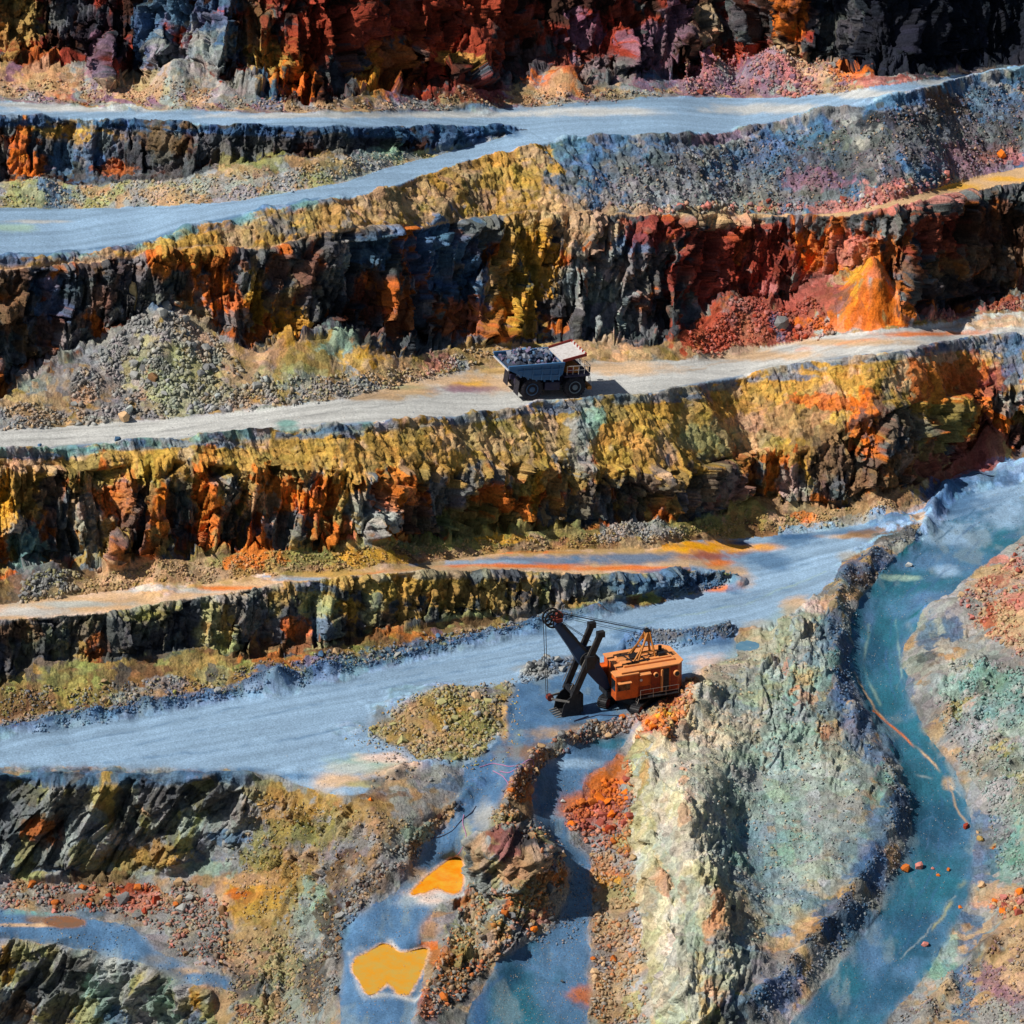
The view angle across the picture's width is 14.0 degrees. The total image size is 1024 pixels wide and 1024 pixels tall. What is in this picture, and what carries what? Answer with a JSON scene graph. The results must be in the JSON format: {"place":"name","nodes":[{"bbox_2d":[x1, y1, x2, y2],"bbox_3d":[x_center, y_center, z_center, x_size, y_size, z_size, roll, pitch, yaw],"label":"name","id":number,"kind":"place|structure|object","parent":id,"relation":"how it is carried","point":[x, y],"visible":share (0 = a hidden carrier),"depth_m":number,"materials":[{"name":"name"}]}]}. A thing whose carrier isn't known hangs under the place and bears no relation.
{"place":"outdoors","nodes":[
{"label":"outdoors","id":0,"kind":"place"},
{"bbox_2d":[0,909,235,991],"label":"bench","id":1,"kind":"object","parent":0,"point":[144,952],"visible":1,"depth_m":421.65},
{"bbox_2d":[46,917,83,926],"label":"pond","id":2,"kind":"structure","parent":1,"relation":"on","point":[64,921],"depth_m":423.89,"materials":[{"name":"brown liquid"}]},
{"bbox_2d":[0,910,231,987],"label":"gravel","id":3,"kind":"structure","parent":1,"relation":"on","point":[114,945],"depth_m":421.36,"materials":[{"name":"gravel"}]},
{"bbox_2d":[353,944,426,994],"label":"pond","id":4,"kind":"structure","parent":0,"point":[375,970],"depth_m":406.79,"materials":[{"name":"orange liquid"}]},
{"bbox_2d":[0,535,886,795],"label":"haul road","id":5,"kind":"structure","parent":0,"point":[282,718],"depth_m":439.77,"materials":[{"name":"grey gravel"}]},
{"bbox_2d":[367,715,461,788],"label":"rubble","id":6,"kind":"object","parent":5,"relation":"on","point":[397,761],"visible":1,"depth_m":428.63,"materials":[{"name":"stone"}]},
{"bbox_2d":[344,677,522,771],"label":"gravel","id":7,"kind":"structure","parent":5,"relation":"on","point":[492,738],"depth_m":434.88,"materials":[{"name":"brown gravel"}]},
{"bbox_2d":[267,684,617,785],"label":"gravel","id":8,"kind":"structure","parent":5,"relation":"on","point":[432,743],"depth_m":432.78,"materials":[{"name":"brown gravel"}]},
{"bbox_2d":[527,661,536,668],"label":"boulder","id":9,"kind":"object","parent":5,"relation":"on","point":[531,664],"visible":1,"depth_m":448.21,"materials":[{"name":"stone"}]},
{"bbox_2d":[518,655,572,683],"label":"rubble","id":10,"kind":"object","parent":5,"relation":"on","point":[526,671],"visible":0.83,"depth_m":448.03,"materials":[{"name":"stone"}]},
{"bbox_2d":[626,619,734,649],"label":"rubble","id":11,"kind":"object","parent":5,"relation":"on","point":[694,633],"visible":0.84,"depth_m":455.63,"materials":[{"name":"stone"}]},
{"bbox_2d":[339,673,656,1023],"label":"dirt track","id":12,"kind":"structure","parent":0,"point":[535,726],"depth_m":419.65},
{"bbox_2d":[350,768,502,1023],"bbox_3d":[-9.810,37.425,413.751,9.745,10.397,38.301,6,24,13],"label":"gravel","id":13,"kind":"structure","parent":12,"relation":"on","point":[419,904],"depth_m":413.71,"materials":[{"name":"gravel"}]},
{"bbox_2d":[411,857,461,894],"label":"pond","id":14,"kind":"structure","parent":12,"relation":"on","point":[447,876],"depth_m":417.56,"materials":[{"name":"orange liquid"}]},
{"bbox_2d":[480,759,533,772],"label":"power cable","id":15,"kind":"object","parent":12,"relation":"on","point":[509,766],"visible":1,"depth_m":427.00,"materials":[{"name":"rubber"}]},
{"bbox_2d":[574,714,618,720],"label":"power cable","id":16,"kind":"object","parent":12,"relation":"on","point":[596,715],"visible":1,"depth_m":437.76,"materials":[{"name":"black rubber"}]},
{"bbox_2d":[542,607,682,717],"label":"excavator","id":17,"kind":"object","parent":12,"relation":"on","point":[639,678],"visible":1,"depth_m":437.90,"materials":[{"name":"orange metal"}]},
{"bbox_2d":[0,523,1023,1023],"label":"rubble slope","id":18,"kind":"structure","parent":0,"point":[942,637],"depth_m":423.34,"materials":[{"name":"grey stone"}]},
{"bbox_2d":[28,880,35,887],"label":"boulder","id":19,"kind":"object","parent":18,"relation":"on","point":[32,883],"visible":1,"depth_m":427.36,"materials":[{"name":"stone"}]},
{"bbox_2d":[0,877,237,968],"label":"rubble","id":20,"kind":"object","parent":18,"relation":"on","point":[14,890],"visible":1,"depth_m":424.97,"materials":[{"name":"stone"}]},
{"bbox_2d":[116,891,129,904],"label":"boulder","id":21,"kind":"object","parent":18,"relation":"on","point":[123,898],"visible":1,"depth_m":425.59,"materials":[{"name":"stone"}]},
{"bbox_2d":[132,912,141,917],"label":"boulder","id":22,"kind":"object","parent":18,"relation":"on","point":[137,914],"visible":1,"depth_m":423.90,"materials":[{"name":"stone"}]},
{"bbox_2d":[134,883,141,890],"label":"boulder","id":23,"kind":"object","parent":18,"relation":"on","point":[137,887],"visible":1,"depth_m":426.69,"materials":[{"name":"stone"}]},
{"bbox_2d":[151,895,160,903],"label":"boulder","id":24,"kind":"object","parent":18,"relation":"on","point":[155,899],"visible":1,"depth_m":424.92,"materials":[{"name":"stone"}]},
{"bbox_2d":[173,877,182,886],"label":"boulder","id":25,"kind":"object","parent":18,"relation":"on","point":[178,881],"visible":1,"depth_m":426.22,"materials":[{"name":"stone"}]},
{"bbox_2d":[174,895,182,903],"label":"boulder","id":26,"kind":"object","parent":18,"relation":"on","point":[179,899],"visible":1,"depth_m":424.88,"materials":[{"name":"stone"}]},
{"bbox_2d":[175,903,186,912],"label":"boulder","id":27,"kind":"object","parent":18,"relation":"on","point":[182,907],"visible":1,"depth_m":424.07,"materials":[{"name":"stone"}]},
{"bbox_2d":[218,905,226,914],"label":"boulder","id":28,"kind":"object","parent":18,"relation":"on","point":[222,909],"visible":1,"depth_m":422.83,"materials":[{"name":"stone"}]},
{"bbox_2d":[223,933,326,1023],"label":"rubble","id":29,"kind":"object","parent":18,"relation":"on","point":[262,971],"visible":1,"depth_m":413.95,"materials":[{"name":"stone"}]},
{"bbox_2d":[226,787,409,932],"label":"rubble","id":30,"kind":"object","parent":18,"relation":"on","point":[273,801],"visible":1,"depth_m":421.69,"materials":[{"name":"stone"}]},
{"bbox_2d":[334,911,344,918],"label":"boulder","id":31,"kind":"object","parent":18,"relation":"on","point":[341,914],"visible":1,"depth_m":414.13,"materials":[{"name":"stone"}]},
{"bbox_2d":[313,801,461,1023],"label":"rubble","id":32,"kind":"object","parent":18,"relation":"on","point":[407,847],"visible":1,"depth_m":415.89,"materials":[{"name":"stone"}]},
{"bbox_2d":[367,680,514,759],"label":"rubble","id":33,"kind":"object","parent":18,"relation":"on","point":[421,744],"visible":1,"depth_m":435.73,"materials":[{"name":"stone"}]},
{"bbox_2d":[437,698,446,704],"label":"boulder","id":34,"kind":"object","parent":18,"relation":"on","point":[441,701],"visible":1,"depth_m":437.89,"materials":[{"name":"stone"}]},
{"bbox_2d":[439,992,447,1001],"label":"boulder","id":35,"kind":"object","parent":18,"relation":"on","point":[443,996],"visible":1,"depth_m":401.41,"materials":[{"name":"stone"}]},
{"bbox_2d":[471,691,480,698],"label":"boulder","id":36,"kind":"object","parent":18,"relation":"on","point":[475,695],"visible":1,"depth_m":440.64,"materials":[{"name":"stone"}]},
{"bbox_2d":[418,803,567,1020],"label":"rubble","id":37,"kind":"object","parent":18,"relation":"on","point":[473,964],"visible":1,"depth_m":411.33,"materials":[{"name":"stone"}]},
{"bbox_2d":[547,884,555,893],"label":"boulder","id":38,"kind":"object","parent":18,"relation":"on","point":[551,888],"visible":1,"depth_m":415.30,"materials":[{"name":"stone"}]},
{"bbox_2d":[494,705,658,822],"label":"rubble","id":39,"kind":"object","parent":18,"relation":"on","point":[610,725],"visible":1,"depth_m":432.15,"materials":[{"name":"stone"}]},
{"bbox_2d":[587,797,597,805],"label":"boulder","id":40,"kind":"object","parent":18,"relation":"on","point":[591,801],"visible":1,"depth_m":427.94,"materials":[{"name":"stone"}]},
{"bbox_2d":[590,968,598,974],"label":"boulder","id":41,"kind":"object","parent":18,"relation":"on","point":[594,971],"visible":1,"depth_m":409.33,"materials":[{"name":"stone"}]},
{"bbox_2d":[563,759,635,857],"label":"rubble","id":42,"kind":"object","parent":18,"relation":"on","point":[584,824],"visible":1,"depth_m":426.27,"materials":[{"name":"stone"}]},
{"bbox_2d":[625,812,633,819],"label":"boulder","id":43,"kind":"object","parent":42,"relation":"on","point":[629,815],"visible":1,"depth_m":424.32,"materials":[{"name":"stone"}]},
{"bbox_2d":[596,792,604,801],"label":"boulder","id":44,"kind":"object","parent":18,"relation":"on","point":[599,795],"visible":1,"depth_m":428.03,"materials":[{"name":"stone"}]},
{"bbox_2d":[596,818,604,826],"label":"boulder","id":45,"kind":"object","parent":18,"relation":"on","point":[600,822],"visible":1,"depth_m":425.64,"materials":[{"name":"stone"}]},
{"bbox_2d":[598,811,607,817],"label":"boulder","id":46,"kind":"object","parent":18,"relation":"on","point":[602,814],"visible":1,"depth_m":426.23,"materials":[{"name":"stone"}]},
{"bbox_2d":[605,824,614,833],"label":"boulder","id":47,"kind":"object","parent":18,"relation":"on","point":[609,827],"visible":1,"depth_m":424.40,"materials":[{"name":"stone"}]},
{"bbox_2d":[607,810,616,817],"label":"boulder","id":48,"kind":"object","parent":18,"relation":"on","point":[611,813],"visible":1,"depth_m":426.07,"materials":[{"name":"stone"}]},
{"bbox_2d":[588,844,649,1023],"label":"rubble","id":49,"kind":"object","parent":18,"relation":"on","point":[598,857],"visible":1,"depth_m":413.06,"materials":[{"name":"stone"}]},
{"bbox_2d":[635,676,700,740],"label":"rubble","id":50,"kind":"object","parent":18,"relation":"on","point":[682,703],"visible":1,"depth_m":435.37,"materials":[{"name":"stone"}]},
{"bbox_2d":[736,640,758,650],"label":"pond","id":51,"kind":"structure","parent":18,"relation":"on","point":[744,645],"depth_m":454.26,"materials":[{"name":"blue liquid"}]},
{"bbox_2d":[668,617,864,942],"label":"rubble","id":52,"kind":"object","parent":18,"relation":"on","point":[779,800],"visible":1,"depth_m":429.58,"materials":[{"name":"stone"}]},
{"bbox_2d":[746,523,920,1022],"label":"rubble","id":53,"kind":"object","parent":18,"relation":"on","point":[826,918],"visible":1,"depth_m":424.00,"materials":[{"name":"stone"}]},
{"bbox_2d":[891,914,1023,1023],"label":"rubble","id":54,"kind":"object","parent":18,"relation":"on","point":[1012,984],"visible":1,"depth_m":404.42,"materials":[{"name":"stone"}]},
{"bbox_2d":[935,656,1023,887],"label":"rubble","id":55,"kind":"object","parent":18,"relation":"on","point":[1001,762],"visible":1,"depth_m":437.01,"materials":[{"name":"stone"}]},
{"bbox_2d":[957,543,1023,658],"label":"rubble","id":56,"kind":"object","parent":18,"relation":"on","point":[1010,639],"visible":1,"depth_m":458.07,"materials":[{"name":"stone"}]},
{"bbox_2d":[989,888,1023,919],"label":"rubble","id":57,"kind":"object","parent":18,"relation":"on","point":[1010,908],"visible":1,"depth_m":415.83,"materials":[{"name":"stone"}]},
{"bbox_2d":[0,332,1023,580],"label":"rock wall","id":58,"kind":"structure","parent":0,"point":[842,432],"depth_m":468.70,"materials":[{"name":"brown stone"}]},
{"bbox_2d":[0,182,1023,398],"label":"rock wall","id":59,"kind":"structure","parent":0,"point":[398,290],"depth_m":490.54,"materials":[{"name":"stone"}]},
{"bbox_2d":[129,282,136,310],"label":"rock slab","id":60,"kind":"object","parent":59,"relation":"on","point":[133,289],"visible":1,"depth_m":465.99,"materials":[{"name":"beige stone"}]},
{"bbox_2d":[0,0,1023,105],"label":"rock wall","id":61,"kind":"structure","parent":0,"point":[314,51],"depth_m":516.22,"materials":[{"name":"brown stone"}]},
{"bbox_2d":[0,594,1023,1023],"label":"rock wall","id":62,"kind":"structure","parent":0,"point":[96,832],"depth_m":423.74,"materials":[{"name":"beige stone"}]},
{"bbox_2d":[0,67,1023,269],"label":"rubble slope","id":63,"kind":"structure","parent":0,"point":[535,177],"depth_m":504.18,"materials":[{"name":"grey gravel"}]},
{"bbox_2d":[578,77,1023,214],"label":"rubble","id":64,"kind":"object","parent":63,"relation":"on","point":[975,136],"visible":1,"depth_m":510.17,"materials":[{"name":"stone"}]},
{"bbox_2d":[653,172,952,214],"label":"rubble","id":65,"kind":"object","parent":63,"relation":"on","point":[868,204],"visible":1,"depth_m":505.07,"materials":[{"name":"stone"}]},
{"bbox_2d":[997,149,1005,158],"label":"boulder","id":66,"kind":"object","parent":63,"relation":"on","point":[1001,154],"visible":1,"depth_m":522.06,"materials":[{"name":"stone"}]},
{"bbox_2d":[0,424,1023,728],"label":"rubble slope","id":67,"kind":"structure","parent":0,"point":[990,450],"depth_m":452.33,"materials":[{"name":"brown gravel"}]},
{"bbox_2d":[19,567,80,603],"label":"rubble","id":68,"kind":"object","parent":67,"relation":"on","point":[36,578],"visible":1,"depth_m":444.96,"materials":[{"name":"stone"}]},
{"bbox_2d":[0,609,581,733],"bbox_3d":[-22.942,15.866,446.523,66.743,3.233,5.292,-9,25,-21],"label":"rubble","id":69,"kind":"object","parent":67,"relation":"on","point":[130,693],"visible":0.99,"depth_m":440.68,"materials":[{"name":"stone"}]},
{"bbox_2d":[0,533,895,687],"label":"rock wall","id":70,"kind":"structure","parent":67,"relation":"on","point":[284,620],"depth_m":449.80,"materials":[{"name":"stone"}]},
{"bbox_2d":[81,497,895,594],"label":"rubble","id":71,"kind":"object","parent":67,"relation":"on","point":[371,563],"visible":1,"depth_m":455.38,"materials":[{"name":"stone"}]},
{"bbox_2d":[594,519,685,544],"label":"rubble","id":72,"kind":"object","parent":67,"relation":"on","point":[641,525],"visible":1,"depth_m":472.18,"materials":[{"name":"stone"}]},
{"bbox_2d":[661,569,737,598],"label":"rubble","id":73,"kind":"object","parent":67,"relation":"on","point":[690,584],"visible":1,"depth_m":467.73,"materials":[{"name":"stone"}]},
{"bbox_2d":[0,65,1023,259],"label":"haul road","id":74,"kind":"structure","parent":0,"point":[29,232],"depth_m":492.86,"materials":[{"name":"grey gravel"}]},
{"bbox_2d":[0,257,1023,430],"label":"rubble slope","id":75,"kind":"structure","parent":0,"point":[863,298],"depth_m":469.22,"materials":[{"name":"gravel"}]},
{"bbox_2d":[0,401,69,430],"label":"rubble","id":76,"kind":"object","parent":75,"relation":"on","point":[40,420],"visible":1,"depth_m":455.71,"materials":[{"name":"stone"}]},
{"bbox_2d":[118,411,129,421],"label":"boulder","id":77,"kind":"object","parent":75,"relation":"on","point":[124,416],"visible":1,"depth_m":457.78,"materials":[{"name":"stone"}]},
{"bbox_2d":[126,405,132,413],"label":"boulder","id":78,"kind":"object","parent":75,"relation":"on","point":[129,408],"visible":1,"depth_m":458.57,"materials":[{"name":"stone"}]},
{"bbox_2d":[129,359,138,367],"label":"boulder","id":79,"kind":"object","parent":75,"relation":"on","point":[134,362],"visible":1,"depth_m":462.36,"materials":[{"name":"stone"}]},
{"bbox_2d":[130,371,138,378],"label":"boulder","id":80,"kind":"object","parent":75,"relation":"on","point":[133,374],"visible":1,"depth_m":461.94,"materials":[{"name":"stone"}]},
{"bbox_2d":[148,372,157,381],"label":"boulder","id":81,"kind":"object","parent":75,"relation":"on","point":[152,377],"visible":1,"depth_m":461.31,"materials":[{"name":"stone"}]},
{"bbox_2d":[157,307,167,318],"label":"boulder","id":82,"kind":"object","parent":75,"relation":"on","point":[163,312],"visible":1,"depth_m":464.57,"materials":[{"name":"stone"}]},
{"bbox_2d":[161,300,172,309],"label":"boulder","id":83,"kind":"object","parent":75,"relation":"on","point":[166,304],"visible":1,"depth_m":466.25,"materials":[{"name":"stone"}]},
{"bbox_2d":[69,309,300,425],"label":"rubble","id":84,"kind":"object","parent":75,"relation":"on","point":[175,373],"visible":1,"depth_m":462.41,"materials":[{"name":"stone"}]},
{"bbox_2d":[201,343,210,351],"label":"boulder","id":85,"kind":"object","parent":75,"relation":"on","point":[206,346],"visible":1,"depth_m":465.26,"materials":[{"name":"stone"}]},
{"bbox_2d":[252,382,261,389],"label":"boulder","id":86,"kind":"object","parent":75,"relation":"on","point":[256,385],"visible":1,"depth_m":463.56,"materials":[{"name":"stone"}]},
{"bbox_2d":[239,346,507,411],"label":"rubble","id":87,"kind":"object","parent":75,"relation":"on","point":[327,387],"visible":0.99,"depth_m":467.99,"materials":[{"name":"stone"}]},
{"bbox_2d":[688,295,836,357],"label":"rubble","id":88,"kind":"object","parent":75,"relation":"on","point":[752,303],"visible":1,"depth_m":497.25,"materials":[{"name":"stone"}]},
{"bbox_2d":[774,316,788,329],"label":"boulder","id":89,"kind":"object","parent":75,"relation":"on","point":[781,322],"visible":1,"depth_m":497.45,"materials":[{"name":"stone"}]},
{"bbox_2d":[907,298,1023,322],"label":"rubble","id":90,"kind":"object","parent":75,"relation":"on","point":[1005,305],"visible":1,"depth_m":507.14,"materials":[{"name":"stone"}]},
{"bbox_2d":[0,44,1023,209],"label":"rubble slope","id":91,"kind":"structure","parent":0,"point":[200,77],"depth_m":495.78,"materials":[{"name":"gravel"}]},
{"bbox_2d":[0,150,429,208],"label":"rubble","id":92,"kind":"object","parent":91,"relation":"on","point":[266,182],"visible":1,"depth_m":482.09,"materials":[{"name":"stone"}]},
{"bbox_2d":[0,114,574,186],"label":"rock wall","id":93,"kind":"structure","parent":91,"relation":"on","point":[101,153],"depth_m":487.68,"materials":[{"name":"black stone"}]},
{"bbox_2d":[0,77,683,111],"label":"rubble","id":94,"kind":"object","parent":91,"relation":"on","point":[128,93],"visible":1,"depth_m":496.25,"materials":[{"name":"stone"}]},
{"bbox_2d":[680,43,865,97],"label":"rubble","id":95,"kind":"object","parent":91,"relation":"on","point":[757,57],"visible":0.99,"depth_m":528.28,"materials":[{"name":"stone"}]},
{"bbox_2d":[0,312,1023,449],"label":"haul road","id":96,"kind":"structure","parent":0,"point":[491,387],"depth_m":475.41,"materials":[{"name":"grey gravel"}]},
{"bbox_2d":[493,339,591,399],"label":"dump truck","id":97,"kind":"object","parent":96,"relation":"on","point":[568,372],"visible":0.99,"depth_m":473.89,"materials":[{"name":"metal"}]},
{"bbox_2d":[497,350,552,366],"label":"ore","id":98,"kind":"object","parent":97,"relation":"in","point":[518,362],"visible":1,"depth_m":472.88,"materials":[{"name":"stone"}]},
{"bbox_2d":[0,167,1023,620],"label":"bench track","id":99,"kind":"structure","parent":0,"point":[970,493],"depth_m":472.44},
{"bbox_2d":[466,730,633,1023],"bbox_3d":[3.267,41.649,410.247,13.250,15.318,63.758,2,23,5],"label":"dirt track","id":100,"kind":"structure","parent":0,"point":[573,761],"depth_m":411.85,"materials":[{"name":"gravel"}]},
{"bbox_2d":[531,871,593,948],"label":"rubble","id":101,"kind":"object","parent":100,"relation":"on","point":[575,895],"visible":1,"depth_m":415.30,"materials":[{"name":"stone"}]},
{"bbox_2d":[791,496,1023,1023],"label":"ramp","id":102,"kind":"structure","parent":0,"point":[961,542],"depth_m":435.74,"materials":[{"name":"blue liquid"}]},
{"bbox_2d":[901,864,909,872],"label":"boulder","id":103,"kind":"object","parent":102,"relation":"on","point":[905,867],"visible":1,"depth_m":423.57,"materials":[{"name":"stone"}]},
{"bbox_2d":[802,483,1021,1023],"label":"gravel","id":104,"kind":"structure","parent":102,"relation":"on","point":[909,791],"depth_m":429.92,"materials":[{"name":"grey gravel"}]},
{"bbox_2d":[915,861,922,869],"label":"boulder","id":105,"kind":"object","parent":102,"relation":"on","point":[919,865],"visible":1,"depth_m":424.14,"materials":[{"name":"stone"}]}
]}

